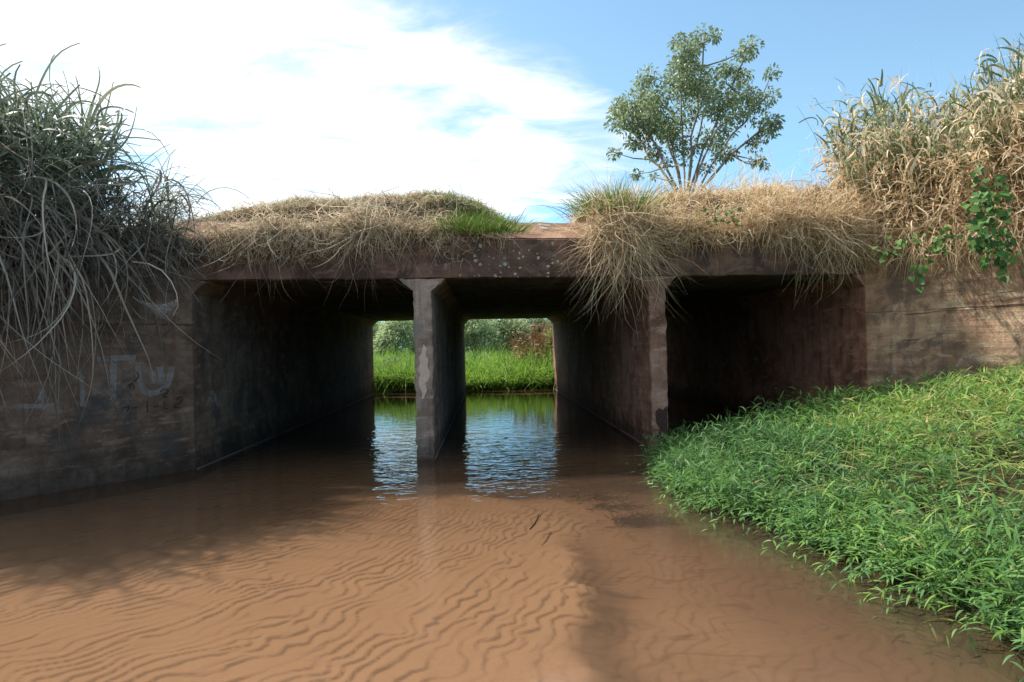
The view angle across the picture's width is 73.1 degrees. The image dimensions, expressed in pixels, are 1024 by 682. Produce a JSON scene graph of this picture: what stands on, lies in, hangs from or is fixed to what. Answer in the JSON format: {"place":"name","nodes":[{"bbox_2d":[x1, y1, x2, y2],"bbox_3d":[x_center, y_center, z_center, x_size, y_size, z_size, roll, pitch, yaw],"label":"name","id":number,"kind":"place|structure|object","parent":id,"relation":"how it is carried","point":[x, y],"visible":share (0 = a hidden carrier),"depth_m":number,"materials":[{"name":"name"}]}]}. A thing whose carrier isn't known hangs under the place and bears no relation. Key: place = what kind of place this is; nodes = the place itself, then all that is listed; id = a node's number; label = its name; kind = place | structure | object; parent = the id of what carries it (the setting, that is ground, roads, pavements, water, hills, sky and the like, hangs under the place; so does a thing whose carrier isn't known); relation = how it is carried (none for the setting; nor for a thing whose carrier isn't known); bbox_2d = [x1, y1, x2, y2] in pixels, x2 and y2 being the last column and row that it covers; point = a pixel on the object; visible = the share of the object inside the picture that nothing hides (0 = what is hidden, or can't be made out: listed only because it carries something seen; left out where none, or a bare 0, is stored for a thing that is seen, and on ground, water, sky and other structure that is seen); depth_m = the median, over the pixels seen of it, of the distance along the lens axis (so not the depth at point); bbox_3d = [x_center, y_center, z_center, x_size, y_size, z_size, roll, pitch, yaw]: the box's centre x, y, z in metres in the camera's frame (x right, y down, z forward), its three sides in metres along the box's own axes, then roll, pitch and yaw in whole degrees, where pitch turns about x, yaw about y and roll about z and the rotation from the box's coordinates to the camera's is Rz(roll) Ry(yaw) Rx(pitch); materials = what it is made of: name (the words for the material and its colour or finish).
{"place":"outdoors","nodes":[
{"label":"outdoors","id":0,"kind":"place"},
{"bbox_2d":[43,388,761,499],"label":"stream","id":1,"kind":"structure","parent":0,"point":[481,405],"depth_m":14.59,"materials":[{"name":"liquid"}]},
{"bbox_2d":[529,514,540,529],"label":"twig","id":2,"kind":"object","parent":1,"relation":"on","point":[534,523],"visible":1,"depth_m":5.80,"materials":[{"name":"brown wood"}]},
{"bbox_2d":[373,324,554,393],"bbox_3d":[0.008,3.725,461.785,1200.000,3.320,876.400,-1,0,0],"label":"meadow","id":3,"kind":"structure","parent":0,"point":[393,389],"depth_m":23.80,"materials":[{"name":"plant"}]},
{"bbox_2d":[373,321,380,359],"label":"shrub","id":4,"kind":"object","parent":3,"relation":"on","point":[375,329],"visible":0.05,"depth_m":54.32,"materials":[{"name":"green plant"}]},
{"bbox_2d":[373,321,413,360],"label":"shrub","id":5,"kind":"object","parent":3,"relation":"on","point":[389,334],"visible":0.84,"depth_m":49.30,"materials":[{"name":"green plant"}]},
{"bbox_2d":[381,321,414,356],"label":"shrub","id":6,"kind":"object","parent":3,"relation":"on","point":[412,344],"visible":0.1,"depth_m":52.53,"materials":[{"name":"green plant"}]},
{"bbox_2d":[465,319,502,355],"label":"shrub","id":7,"kind":"object","parent":3,"relation":"on","point":[479,331],"visible":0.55,"depth_m":51.66,"materials":[{"name":"green plant"}]},
{"bbox_2d":[473,319,501,355],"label":"shrub","id":8,"kind":"object","parent":3,"relation":"on","point":[488,346],"visible":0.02,"depth_m":57.12,"materials":[{"name":"green plant"}]},
{"bbox_2d":[486,319,530,355],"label":"shrub","id":9,"kind":"object","parent":3,"relation":"on","point":[503,324],"visible":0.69,"depth_m":53.17,"materials":[{"name":"green plant"}]},
{"bbox_2d":[504,329,540,363],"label":"rusty stalk plant","id":10,"kind":"object","parent":3,"relation":"on","point":[513,347],"visible":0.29,"depth_m":27.64,"materials":[{"name":"orange plant"}]},
{"bbox_2d":[508,318,548,353],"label":"shrub","id":11,"kind":"object","parent":3,"relation":"on","point":[537,321],"visible":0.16,"depth_m":55.87,"materials":[{"name":"green plant"}]},
{"bbox_2d":[507,320,551,369],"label":"rusty stalk plant","id":12,"kind":"object","parent":3,"relation":"on","point":[541,342],"visible":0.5,"depth_m":26.91,"materials":[{"name":"orange plant"}]},
{"bbox_2d":[515,318,552,370],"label":"rusty stalk plant","id":13,"kind":"object","parent":3,"relation":"on","point":[534,335],"visible":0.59,"depth_m":26.50,"materials":[{"name":"orange plant"}]},
{"bbox_2d":[528,318,551,351],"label":"shrub","id":14,"kind":"object","parent":3,"relation":"on","point":[546,323],"visible":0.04,"depth_m":57.32,"materials":[{"name":"green plant"}]},
{"bbox_2d":[532,320,552,368],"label":"rusty stalk plant","id":15,"kind":"object","parent":3,"relation":"on","point":[546,328],"visible":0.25,"depth_m":26.52,"materials":[{"name":"orange plant"}]},
{"bbox_2d":[603,22,785,195],"bbox_3d":[6.676,-6.347,26.250,6.638,10.602,5.586,-1,0,-15],"label":"tree","id":16,"kind":"object","parent":3,"relation":"on","point":[659,126],"visible":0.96,"depth_m":25.31,"materials":[{"name":"green plant"}]},
{"bbox_2d":[0,408,1011,681],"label":"river bed","id":17,"kind":"object","parent":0,"point":[402,570],"visible":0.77,"depth_m":4.77,"materials":[{"name":"brown liquid"}]},
{"bbox_2d":[552,484,642,503],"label":"water weed","id":18,"kind":"object","parent":17,"relation":"on","point":[595,495],"visible":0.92,"depth_m":7.51,"materials":[{"name":"brown plant"}]},
{"bbox_2d":[578,493,656,512],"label":"water weed","id":19,"kind":"object","parent":17,"relation":"on","point":[600,505],"visible":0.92,"depth_m":7.10,"materials":[{"name":"brown plant"}]},
{"bbox_2d":[592,505,685,529],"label":"water weed","id":20,"kind":"object","parent":17,"relation":"on","point":[639,521],"visible":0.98,"depth_m":6.47,"materials":[{"name":"brown plant"}]},
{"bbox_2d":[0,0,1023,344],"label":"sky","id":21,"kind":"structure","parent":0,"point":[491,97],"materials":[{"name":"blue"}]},
{"bbox_2d":[25,188,1023,263],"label":"embankment","id":22,"kind":"structure","parent":0,"point":[467,209],"depth_m":9.77,"materials":[{"name":"soil"}]},
{"bbox_2d":[0,42,179,257],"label":"tall grass clump","id":23,"kind":"object","parent":22,"relation":"on","point":[19,132],"visible":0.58,"depth_m":7.91,"materials":[{"name":"green plant"}]},
{"bbox_2d":[0,70,233,470],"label":"withered grass","id":24,"kind":"structure","parent":22,"relation":"on","point":[63,249],"depth_m":7.53,"materials":[{"name":"plant"}]},
{"bbox_2d":[133,261,178,314],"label":"bowed stalk","id":25,"kind":"object","parent":24,"relation":"attached to","point":[165,275],"visible":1,"depth_m":8.00,"materials":[{"name":"plant"}]},
{"bbox_2d":[56,135,255,292],"bbox_3d":[-4.583,-1.600,8.646,2.559,2.047,2.237,-1,0,-24],"label":"tall grass clump","id":26,"kind":"object","parent":22,"relation":"on","point":[121,190],"visible":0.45,"depth_m":8.53,"materials":[{"name":"green plant"}]},
{"bbox_2d":[184,177,333,319],"bbox_3d":[-3.144,-1.195,9.081,1.708,1.940,2.295,-2,-1,40],"label":"hanging grass clump","id":27,"kind":"object","parent":22,"relation":"on","point":[267,233],"visible":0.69,"depth_m":8.92,"materials":[{"name":"beige plant"}]},
{"bbox_2d":[85,173,511,262],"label":"mound turf","id":28,"kind":"structure","parent":22,"relation":"on","point":[477,203],"depth_m":9.92,"materials":[{"name":"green plant"}]},
{"bbox_2d":[271,164,425,307],"bbox_3d":[-2.030,-1.337,9.068,2.191,2.161,2.290,-1,0,0],"label":"hanging grass clump","id":29,"kind":"object","parent":22,"relation":"on","point":[351,247],"visible":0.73,"depth_m":9.04,"materials":[{"name":"beige plant"}]},
{"bbox_2d":[547,115,710,340],"bbox_3d":[1.486,-1.497,9.380,2.783,3.317,2.886,-1,0,0],"label":"hanging grass clump","id":30,"kind":"object","parent":22,"relation":"on","point":[619,249],"visible":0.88,"depth_m":9.40,"materials":[{"name":"beige plant"}]},
{"bbox_2d":[570,48,1023,225],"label":"seed stalks","id":31,"kind":"object","parent":22,"relation":"on","point":[739,174],"visible":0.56,"depth_m":10.77,"materials":[{"name":"beige plant"}]},
{"bbox_2d":[750,155,912,310],"bbox_3d":[4.552,-1.606,10.037,2.471,2.479,2.389,-1,0,0],"label":"hanging grass clump","id":32,"kind":"object","parent":22,"relation":"on","point":[835,243],"visible":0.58,"depth_m":9.86,"materials":[{"name":"beige plant"}]},
{"bbox_2d":[797,68,977,248],"bbox_3d":[5.775,-2.780,10.558,2.356,3.099,2.462,-1,0,0],"label":"tall grass clump","id":33,"kind":"object","parent":22,"relation":"on","point":[871,135],"visible":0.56,"depth_m":10.32,"materials":[{"name":"beige plant"}]},
{"bbox_2d":[846,61,1023,248],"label":"tall grass clump","id":34,"kind":"object","parent":22,"relation":"on","point":[948,146],"visible":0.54,"depth_m":9.46,"materials":[{"name":"beige plant"}]},
{"bbox_2d":[839,33,1023,214],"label":"spiky blades","id":35,"kind":"object","parent":34,"relation":"attached to","point":[1015,68],"visible":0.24,"depth_m":9.66,"materials":[{"name":"beige plant"}]},
{"bbox_2d":[951,33,1023,236],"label":"tall grass clump","id":36,"kind":"object","parent":22,"relation":"on","point":[1014,110],"visible":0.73,"depth_m":8.93,"materials":[{"name":"beige plant"}]},
{"bbox_2d":[632,353,1023,681],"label":"grass bank","id":37,"kind":"structure","parent":0,"point":[993,654],"depth_m":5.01,"materials":[{"name":"green plant"}]},
{"label":"ground","id":38,"kind":"structure","parent":0,"visible":0},
{"bbox_2d":[0,222,1023,516],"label":"box culvert","id":39,"kind":"object","parent":38,"relation":"on","point":[734,330],"visible":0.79,"depth_m":9.79,"materials":[{"name":"concrete"}]},
{"bbox_2d":[141,301,177,317],"bbox_3d":[-4.088,-0.367,7.995,0.472,0.253,0.064,-1,0,0],"label":"torn film","id":40,"kind":"object","parent":39,"relation":"hanging from","point":[161,306],"visible":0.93,"depth_m":7.98,"materials":[{"name":"grey plastic"}]},
{"bbox_2d":[145,178,528,288],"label":"hanging dead grass","id":41,"kind":"structure","parent":39,"relation":"on","point":[396,225],"depth_m":9.07,"materials":[{"name":"beige plant"}]},
{"bbox_2d":[417,200,498,234],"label":"grass tuft","id":42,"kind":"object","parent":39,"relation":"on","point":[460,229],"visible":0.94,"depth_m":9.12,"materials":[{"name":"green plant"}]},
{"bbox_2d":[430,200,558,236],"bbox_3d":[-0.355,-1.644,9.530,1.938,0.503,1.557,-1,0,-26],"label":"grass tuft","id":43,"kind":"object","parent":39,"relation":"on","point":[501,227],"visible":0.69,"depth_m":9.30,"materials":[{"name":"green plant"}]},
{"bbox_2d":[540,169,679,220],"bbox_3d":[1.323,-2.072,9.722,2.182,0.723,1.749,-1,0,0],"label":"grass tuft","id":44,"kind":"object","parent":39,"relation":"on","point":[626,200],"visible":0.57,"depth_m":9.58,"materials":[{"name":"plant"}]},
{"bbox_2d":[553,165,1008,279],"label":"straw grass","id":45,"kind":"structure","parent":39,"relation":"on","point":[751,223],"depth_m":9.79,"materials":[{"name":"beige plant"}]},
{"bbox_2d":[697,206,741,226],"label":"creeper vine","id":46,"kind":"object","parent":45,"relation":"on","point":[726,214],"visible":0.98,"depth_m":9.56,"materials":[{"name":"green plant"}]},
{"bbox_2d":[785,131,1023,287],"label":"draped straw","id":47,"kind":"object","parent":39,"relation":"on","point":[913,251],"visible":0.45,"depth_m":9.32,"materials":[{"name":"beige plant"}]},
{"bbox_2d":[872,227,932,262],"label":"creeper vine","id":48,"kind":"object","parent":47,"relation":"attached to","point":[885,252],"visible":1,"depth_m":9.20,"materials":[{"name":"green plant"}]},
{"bbox_2d":[907,218,953,292],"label":"creeper vine","id":49,"kind":"object","parent":47,"relation":"hanging from","point":[936,251],"visible":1,"depth_m":8.75,"materials":[{"name":"green plant"}]},
{"bbox_2d":[943,163,1022,283],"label":"creeper vine","id":50,"kind":"object","parent":47,"relation":"hanging from","point":[980,220],"visible":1,"depth_m":8.23,"materials":[{"name":"green plant"}]}
]}

